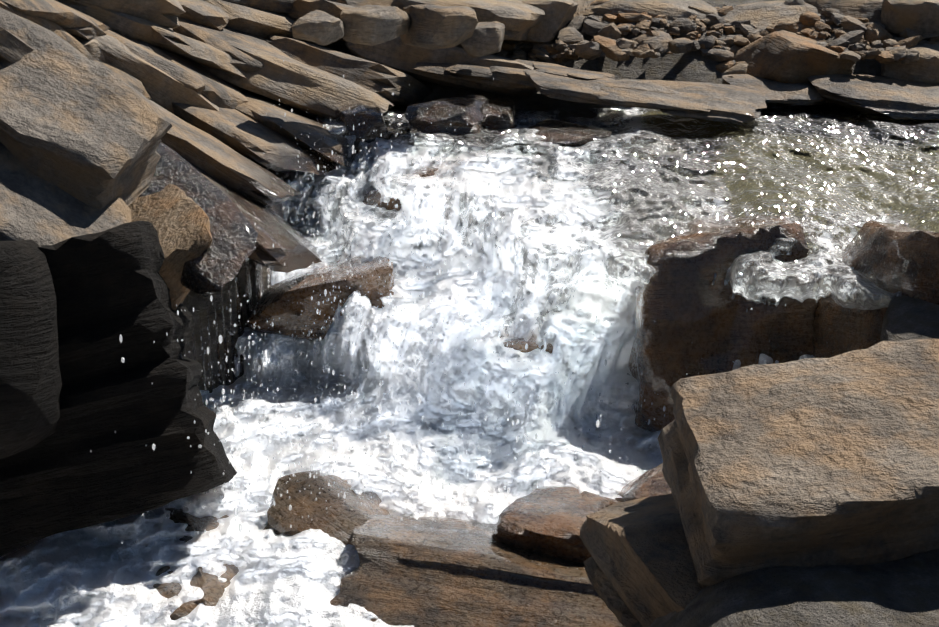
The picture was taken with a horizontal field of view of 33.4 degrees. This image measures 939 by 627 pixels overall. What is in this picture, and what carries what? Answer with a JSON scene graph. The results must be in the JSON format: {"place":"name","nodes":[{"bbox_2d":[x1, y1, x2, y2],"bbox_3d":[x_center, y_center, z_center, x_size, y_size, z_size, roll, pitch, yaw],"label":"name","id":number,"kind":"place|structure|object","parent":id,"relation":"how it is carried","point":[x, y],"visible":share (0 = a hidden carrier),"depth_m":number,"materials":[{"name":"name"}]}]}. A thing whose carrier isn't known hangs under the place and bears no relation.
{"place":"outdoors","nodes":[
{"label":"outdoors","id":0,"kind":"place"},
{"bbox_2d":[292,10,344,45],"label":"rock","id":1,"kind":"object","parent":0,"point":[319,27],"visible":1,"depth_m":4.14,"materials":[{"name":"stone"}]},
{"bbox_2d":[0,102,938,626],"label":"water stream","id":2,"kind":"structure","parent":0,"point":[832,180],"depth_m":3.54,"materials":[{"name":"white liquid"}]},
{"bbox_2d":[90,60,827,548],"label":"spray droplets","id":3,"kind":"object","parent":2,"relation":"on","point":[222,396],"visible":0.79,"depth_m":3.43,"materials":[{"name":"white liquid"}]},
{"bbox_2d":[482,97,516,128],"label":"rock","id":4,"kind":"object","parent":2,"relation":"on","point":[499,112],"visible":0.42,"depth_m":4.42,"materials":[{"name":"brown stone"}]},
{"bbox_2d":[659,92,761,122],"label":"rock slab","id":5,"kind":"object","parent":2,"relation":"on","point":[722,110],"visible":0.79,"depth_m":4.36,"materials":[{"name":"brown stone"}]},
{"bbox_2d":[597,87,710,111],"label":"rock slab","id":6,"kind":"object","parent":5,"relation":"on","point":[637,98],"visible":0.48,"depth_m":4.39,"materials":[{"name":"brown stone"}]},
{"bbox_2d":[523,70,627,106],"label":"rock slab","id":7,"kind":"object","parent":6,"relation":"on","point":[565,88],"visible":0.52,"depth_m":4.43,"materials":[{"name":"brown stone"}]},
{"bbox_2d":[590,80,683,93],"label":"rock slab","id":8,"kind":"object","parent":6,"relation":"on","point":[632,85],"visible":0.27,"depth_m":4.51,"materials":[{"name":"brown stone"}]},
{"bbox_2d":[620,79,766,109],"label":"rock slab","id":9,"kind":"object","parent":5,"relation":"on","point":[740,95],"visible":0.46,"depth_m":4.55,"materials":[{"name":"brown stone"}]},
{"bbox_2d":[807,74,938,120],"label":"rock","id":10,"kind":"object","parent":2,"relation":"on","point":[885,97],"visible":0.9,"depth_m":4.57,"materials":[{"name":"brown stone"}]},
{"bbox_2d":[722,74,828,105],"bbox_3d":[0.933,-0.672,4.717,0.337,0.055,0.250,1,20,-5],"label":"rock","id":11,"kind":"object","parent":10,"relation":"on","point":[791,93],"visible":0.71,"depth_m":4.66,"materials":[{"name":"brown stone"}]},
{"bbox_2d":[149,0,938,626],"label":"terrain","id":12,"kind":"structure","parent":0,"point":[903,592],"depth_m":2.39,"materials":[{"name":"brown stone"}]},
{"bbox_2d":[0,240,61,458],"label":"cliff rock","id":13,"kind":"object","parent":12,"relation":"on","point":[30,382],"visible":1,"depth_m":2.76,"materials":[{"name":"black stone"}]},
{"bbox_2d":[54,0,112,39],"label":"rock slab","id":14,"kind":"object","parent":12,"relation":"on","point":[89,33],"visible":0.15,"depth_m":3.86,"materials":[{"name":"brown stone"}]},
{"bbox_2d":[1,0,106,34],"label":"rock slab","id":15,"kind":"object","parent":14,"relation":"on","point":[61,15],"visible":0.38,"depth_m":3.58,"materials":[{"name":"brown stone"}]},
{"bbox_2d":[0,221,236,556],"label":"cliff rock","id":16,"kind":"object","parent":12,"relation":"on","point":[110,286],"visible":0.85,"depth_m":2.93,"materials":[{"name":"black stone"}]},
{"bbox_2d":[0,142,131,246],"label":"rock block","id":17,"kind":"object","parent":16,"relation":"on","point":[41,212],"visible":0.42,"depth_m":3.00,"materials":[{"name":"brown stone"}]},
{"bbox_2d":[0,7,171,208],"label":"rock block","id":18,"kind":"object","parent":16,"relation":"on","point":[77,124],"visible":0.79,"depth_m":3.10,"materials":[{"name":"brown stone"}]},
{"bbox_2d":[105,30,204,93],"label":"rock slab","id":19,"kind":"object","parent":12,"relation":"on","point":[189,79],"visible":0.23,"depth_m":4.04,"materials":[{"name":"brown stone"}]},
{"bbox_2d":[71,35,130,61],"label":"rock slab","id":20,"kind":"object","parent":19,"relation":"on","point":[94,50],"visible":0.08,"depth_m":3.87,"materials":[{"name":"stone"}]},
{"bbox_2d":[128,184,211,309],"bbox_3d":[-0.709,-0.128,3.414,0.328,0.283,0.387,-39,27,-3],"label":"tan rock","id":21,"kind":"object","parent":12,"relation":"on","point":[176,217],"visible":0.21,"depth_m":3.28,"materials":[{"name":"brown stone"}]},
{"bbox_2d":[138,142,257,296],"bbox_3d":[-0.671,-0.227,3.397,0.233,0.112,0.599,-31,57,-25],"label":"rock","id":22,"kind":"object","parent":21,"relation":"on","point":[216,265],"visible":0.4,"depth_m":3.31,"materials":[{"name":"stone"}]},
{"bbox_2d":[0,26,33,62],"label":"rock slab","id":23,"kind":"object","parent":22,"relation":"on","point":[13,48],"visible":0.12,"depth_m":3.11,"materials":[{"name":"stone"}]},
{"bbox_2d":[153,508,238,619],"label":"rock slab","id":24,"kind":"object","parent":12,"relation":"on","point":[212,586],"visible":0.15,"depth_m":2.93,"materials":[{"name":"brown stone"}]},
{"bbox_2d":[150,100,302,205],"bbox_3d":[-0.678,-0.412,3.864,0.559,0.059,0.235,31,13,0],"label":"rock slab","id":25,"kind":"object","parent":12,"relation":"on","point":[223,163],"visible":0.62,"depth_m":3.78,"materials":[{"name":"brown stone"}]},
{"bbox_2d":[93,60,150,98],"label":"rock slab","id":26,"kind":"object","parent":25,"relation":"on","point":[129,79],"visible":0.06,"depth_m":3.89,"materials":[{"name":"brown stone"}]},
{"bbox_2d":[0,0,93,60],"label":"rock slab","id":27,"kind":"object","parent":26,"relation":"on","point":[61,32],"visible":0.21,"depth_m":3.59,"materials":[{"name":"brown stone"}]},
{"bbox_2d":[188,40,393,118],"bbox_3d":[-0.531,-0.680,4.567,0.635,0.121,0.316,20,12,-2],"label":"rock slab","id":28,"kind":"object","parent":12,"relation":"on","point":[294,83],"visible":0.52,"depth_m":4.45,"materials":[{"name":"stone"}]},
{"bbox_2d":[235,89,358,169],"bbox_3d":[-0.475,-0.530,4.466,0.625,0.077,0.558,26,13,26],"label":"rock slab","id":29,"kind":"object","parent":12,"relation":"on","point":[296,123],"visible":0.4,"depth_m":4.22,"materials":[{"name":"brown stone"}]},
{"bbox_2d":[128,38,248,108],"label":"rock slab","id":30,"kind":"object","parent":29,"relation":"on","point":[219,92],"visible":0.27,"depth_m":4.22,"materials":[{"name":"brown stone"}]},
{"bbox_2d":[171,102,335,175],"bbox_3d":[-0.601,-0.482,4.160,0.479,0.060,0.349,28,16,18],"label":"rock slab","id":31,"kind":"object","parent":29,"relation":"on","point":[244,135],"visible":0.71,"depth_m":4.05,"materials":[{"name":"brown stone"}]},
{"bbox_2d":[94,35,218,113],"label":"rock slab","id":32,"kind":"object","parent":31,"relation":"on","point":[164,90],"visible":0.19,"depth_m":4.00,"materials":[{"name":"stone"}]},
{"bbox_2d":[335,103,389,142],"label":"rock","id":33,"kind":"object","parent":29,"relation":"on","point":[371,118],"visible":0.69,"depth_m":4.32,"materials":[{"name":"grey stone"}]},
{"bbox_2d":[247,256,393,340],"bbox_3d":[-0.352,-0.017,3.822,0.374,0.181,0.309,-16,12,-3],"label":"brown rock","id":34,"kind":"object","parent":12,"relation":"on","point":[274,303],"visible":0.73,"depth_m":3.69,"materials":[{"name":"brown stone"}]},
{"bbox_2d":[184,158,321,272],"bbox_3d":[-0.600,-0.274,3.758,0.553,0.079,0.316,35,15,16],"label":"rock slab","id":35,"kind":"object","parent":34,"relation":"on","point":[292,245],"visible":0.25,"depth_m":3.67,"materials":[{"name":"brown stone"}]},
{"bbox_2d":[263,470,389,549],"bbox_3d":[-0.157,0.506,3.189,0.550,0.245,0.436,20,10,2],"label":"rock slab","id":36,"kind":"object","parent":12,"relation":"on","point":[340,519],"visible":0.17,"depth_m":3.09,"materials":[{"name":"brown stone"}]},
{"bbox_2d":[265,35,432,105],"bbox_3d":[-0.366,-0.732,4.846,0.540,0.117,0.467,20,6,25],"label":"rock slab","id":37,"kind":"object","parent":12,"relation":"on","point":[386,82],"visible":0.52,"depth_m":4.63,"materials":[{"name":"brown stone"}]},
{"bbox_2d":[173,17,288,72],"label":"rock slab","id":38,"kind":"object","parent":37,"relation":"on","point":[218,39],"visible":0.23,"depth_m":4.45,"materials":[{"name":"brown stone"}]},
{"bbox_2d":[150,27,247,77],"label":"rock slab","id":39,"kind":"object","parent":38,"relation":"on","point":[199,52],"visible":0.46,"depth_m":4.23,"materials":[{"name":"stone"}]},
{"bbox_2d":[57,0,184,28],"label":"rock slab","id":40,"kind":"object","parent":39,"relation":"on","point":[165,13],"visible":0.73,"depth_m":4.17,"materials":[{"name":"stone"}]},
{"bbox_2d":[64,3,177,47],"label":"rock slab","id":41,"kind":"object","parent":39,"relation":"on","point":[132,27],"visible":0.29,"depth_m":4.14,"materials":[{"name":"stone"}]},
{"bbox_2d":[343,0,404,9],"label":"rock slab","id":42,"kind":"object","parent":12,"relation":"on","point":[395,3],"visible":0.02,"depth_m":4.83,"materials":[{"name":"brown stone"}]},
{"bbox_2d":[362,167,438,210],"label":"step rock","id":43,"kind":"object","parent":12,"relation":"on","point":[374,196],"visible":0.08,"depth_m":4.09,"materials":[{"name":"stone"}]},
{"bbox_2d":[345,36,534,97],"bbox_3d":[-0.046,-0.765,4.841,0.666,0.128,0.462,16,9,17],"label":"rock slab","id":44,"kind":"object","parent":12,"relation":"on","point":[397,54],"visible":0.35,"depth_m":4.66,"materials":[{"name":"stone"}]},
{"bbox_2d":[286,0,354,44],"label":"rock slab","id":45,"kind":"object","parent":44,"relation":"on","point":[300,8],"visible":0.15,"depth_m":4.81,"materials":[{"name":"brown stone"}]},
{"bbox_2d":[204,0,332,48],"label":"rock slab","id":46,"kind":"object","parent":45,"relation":"on","point":[258,22],"visible":0.23,"depth_m":4.74,"materials":[{"name":"stone"}]},
{"bbox_2d":[177,0,229,30],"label":"rock slab","id":47,"kind":"object","parent":46,"relation":"on","point":[204,13],"visible":0.4,"depth_m":4.53,"materials":[{"name":"brown stone"}]},
{"bbox_2d":[224,0,294,13],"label":"rock slab","id":48,"kind":"object","parent":46,"relation":"on","point":[281,6],"visible":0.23,"depth_m":4.83,"materials":[{"name":"brown stone"}]},
{"bbox_2d":[327,0,342,3],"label":"rock slab","id":49,"kind":"object","parent":45,"relation":"on","point":[339,1],"visible":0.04,"depth_m":4.89,"materials":[{"name":"brown stone"}]},
{"bbox_2d":[405,95,488,134],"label":"rock","id":50,"kind":"object","parent":12,"relation":"on","point":[458,114],"visible":0.58,"depth_m":4.35,"materials":[{"name":"brown stone"}]},
{"bbox_2d":[398,0,544,40],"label":"rock slab","id":51,"kind":"object","parent":12,"relation":"on","point":[519,19],"visible":0.4,"depth_m":4.70,"materials":[{"name":"stone"}]},
{"bbox_2d":[330,515,622,626],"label":"rock slab","id":52,"kind":"object","parent":12,"relation":"on","point":[431,572],"visible":0.52,"depth_m":2.87,"materials":[{"name":"brown stone"}]},
{"bbox_2d":[491,486,620,562],"bbox_3d":[0.190,0.422,3.075,0.298,0.118,0.264,7,21,4],"label":"rock","id":53,"kind":"object","parent":52,"relation":"on","point":[531,521],"visible":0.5,"depth_m":2.98,"materials":[{"name":"brown stone"}]},
{"bbox_2d":[456,45,504,56],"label":"pebbles","id":54,"kind":"object","parent":12,"relation":"on","point":[501,54],"depth_m":4.88,"materials":[{"name":"stone"}]},
{"bbox_2d":[500,336,552,353],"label":"fallen rock","id":55,"kind":"object","parent":12,"relation":"on","point":[519,344],"visible":0.06,"depth_m":3.59,"materials":[{"name":"stone"}]},
{"bbox_2d":[521,0,577,41],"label":"rock","id":56,"kind":"object","parent":12,"relation":"on","point":[559,14],"visible":0.31,"depth_m":4.88,"materials":[{"name":"stone"}]},
{"bbox_2d":[515,118,611,146],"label":"rock","id":57,"kind":"object","parent":12,"relation":"on","point":[562,133],"visible":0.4,"depth_m":4.32,"materials":[{"name":"brown stone"}]},
{"bbox_2d":[533,63,614,79],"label":"rock slab","id":58,"kind":"object","parent":12,"relation":"on","point":[568,72],"visible":0.33,"depth_m":4.59,"materials":[{"name":"brown stone"}]},
{"bbox_2d":[445,63,534,86],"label":"rock slab","id":59,"kind":"object","parent":58,"relation":"on","point":[473,70],"visible":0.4,"depth_m":4.54,"materials":[{"name":"brown stone"}]},
{"bbox_2d":[460,21,504,57],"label":"rock","id":60,"kind":"object","parent":59,"relation":"on","point":[486,38],"visible":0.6,"depth_m":4.43,"materials":[{"name":"stone"}]},
{"bbox_2d":[400,4,477,49],"bbox_3d":[-0.081,-0.801,4.364,0.189,0.121,0.228,-11,23,-27],"label":"rock","id":61,"kind":"object","parent":60,"relation":"on","point":[434,27],"visible":0.94,"depth_m":4.28,"materials":[{"name":"brown stone"}]},
{"bbox_2d":[340,5,410,45],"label":"rock","id":62,"kind":"object","parent":61,"relation":"on","point":[371,25],"visible":0.98,"depth_m":4.22,"materials":[{"name":"stone"}]},
{"bbox_2d":[412,58,578,88],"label":"rock slab","id":63,"kind":"object","parent":59,"relation":"on","point":[437,68],"visible":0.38,"depth_m":4.59,"materials":[{"name":"brown stone"}]},
{"bbox_2d":[489,65,534,81],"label":"rock slab","id":64,"kind":"object","parent":59,"relation":"on","point":[516,73],"visible":0.19,"depth_m":4.54,"materials":[{"name":"brown stone"}]},
{"bbox_2d":[580,493,701,626],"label":"step rock","id":65,"kind":"object","parent":12,"relation":"on","point":[639,565],"visible":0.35,"depth_m":2.53,"materials":[{"name":"brown stone"}]},
{"bbox_2d":[615,463,671,501],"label":"rock","id":66,"kind":"object","parent":12,"relation":"on","point":[650,482],"visible":0.21,"depth_m":3.09,"materials":[{"name":"brown stone"}]},
{"bbox_2d":[573,0,718,20],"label":"rock","id":67,"kind":"object","parent":12,"relation":"on","point":[671,9],"visible":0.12,"depth_m":5.02,"materials":[{"name":"stone"}]},
{"bbox_2d":[505,0,919,104],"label":"pebbles","id":68,"kind":"object","parent":12,"relation":"on","point":[571,35],"visible":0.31,"depth_m":4.87,"materials":[{"name":"stone"}]},
{"bbox_2d":[501,8,938,105],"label":"pebbles","id":69,"kind":"object","parent":12,"relation":"on","point":[856,29],"visible":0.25,"depth_m":4.88,"materials":[{"name":"brown stone"}]},
{"bbox_2d":[501,0,938,72],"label":"pebbles","id":70,"kind":"object","parent":12,"relation":"on","point":[808,20],"visible":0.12,"depth_m":4.92,"materials":[{"name":"brown stone"}]},
{"bbox_2d":[627,221,816,432],"bbox_3d":[0.567,0.029,3.536,0.429,0.476,0.302,-2,4,-6],"label":"boulder","id":71,"kind":"object","parent":12,"relation":"on","point":[691,320],"visible":0.67,"depth_m":3.40,"materials":[{"name":"brown stone"}]},
{"bbox_2d":[722,0,817,33],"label":"rock","id":72,"kind":"object","parent":12,"relation":"on","point":[757,14],"visible":0.31,"depth_m":5.06,"materials":[{"name":"stone"}]},
{"bbox_2d":[734,30,854,83],"bbox_3d":[1.002,-0.774,4.856,0.327,0.178,0.325,5,17,-21],"label":"rock","id":73,"kind":"object","parent":12,"relation":"on","point":[783,56],"visible":0.6,"depth_m":4.72,"materials":[{"name":"brown stone"}]},
{"bbox_2d":[804,0,882,22],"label":"rock","id":74,"kind":"object","parent":12,"relation":"on","point":[870,10],"visible":0.08,"depth_m":4.99,"materials":[{"name":"brown stone"}]},
{"bbox_2d":[812,220,938,357],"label":"edge rock","id":75,"kind":"object","parent":12,"relation":"on","point":[891,258],"visible":0.4,"depth_m":3.24,"materials":[{"name":"brown stone"}]},
{"bbox_2d":[880,0,938,39],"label":"rock","id":76,"kind":"object","parent":12,"relation":"on","point":[919,17],"visible":0.83,"depth_m":4.86,"materials":[{"name":"stone"}]},
{"bbox_2d":[881,40,938,84],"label":"rock","id":77,"kind":"object","parent":12,"relation":"on","point":[924,68],"visible":0.48,"depth_m":4.75,"materials":[{"name":"stone"}]},
{"bbox_3d":[0.638,0.552,2.540,0.644,0.178,0.441,6,21,6],"label":"rock step","id":78,"kind":"object","parent":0,"visible":0},
{"bbox_2d":[657,339,938,587],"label":"boulder","id":79,"kind":"object","parent":78,"relation":"on","point":[813,462],"visible":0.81,"depth_m":2.41,"materials":[{"name":"brown stone"}]}
]}

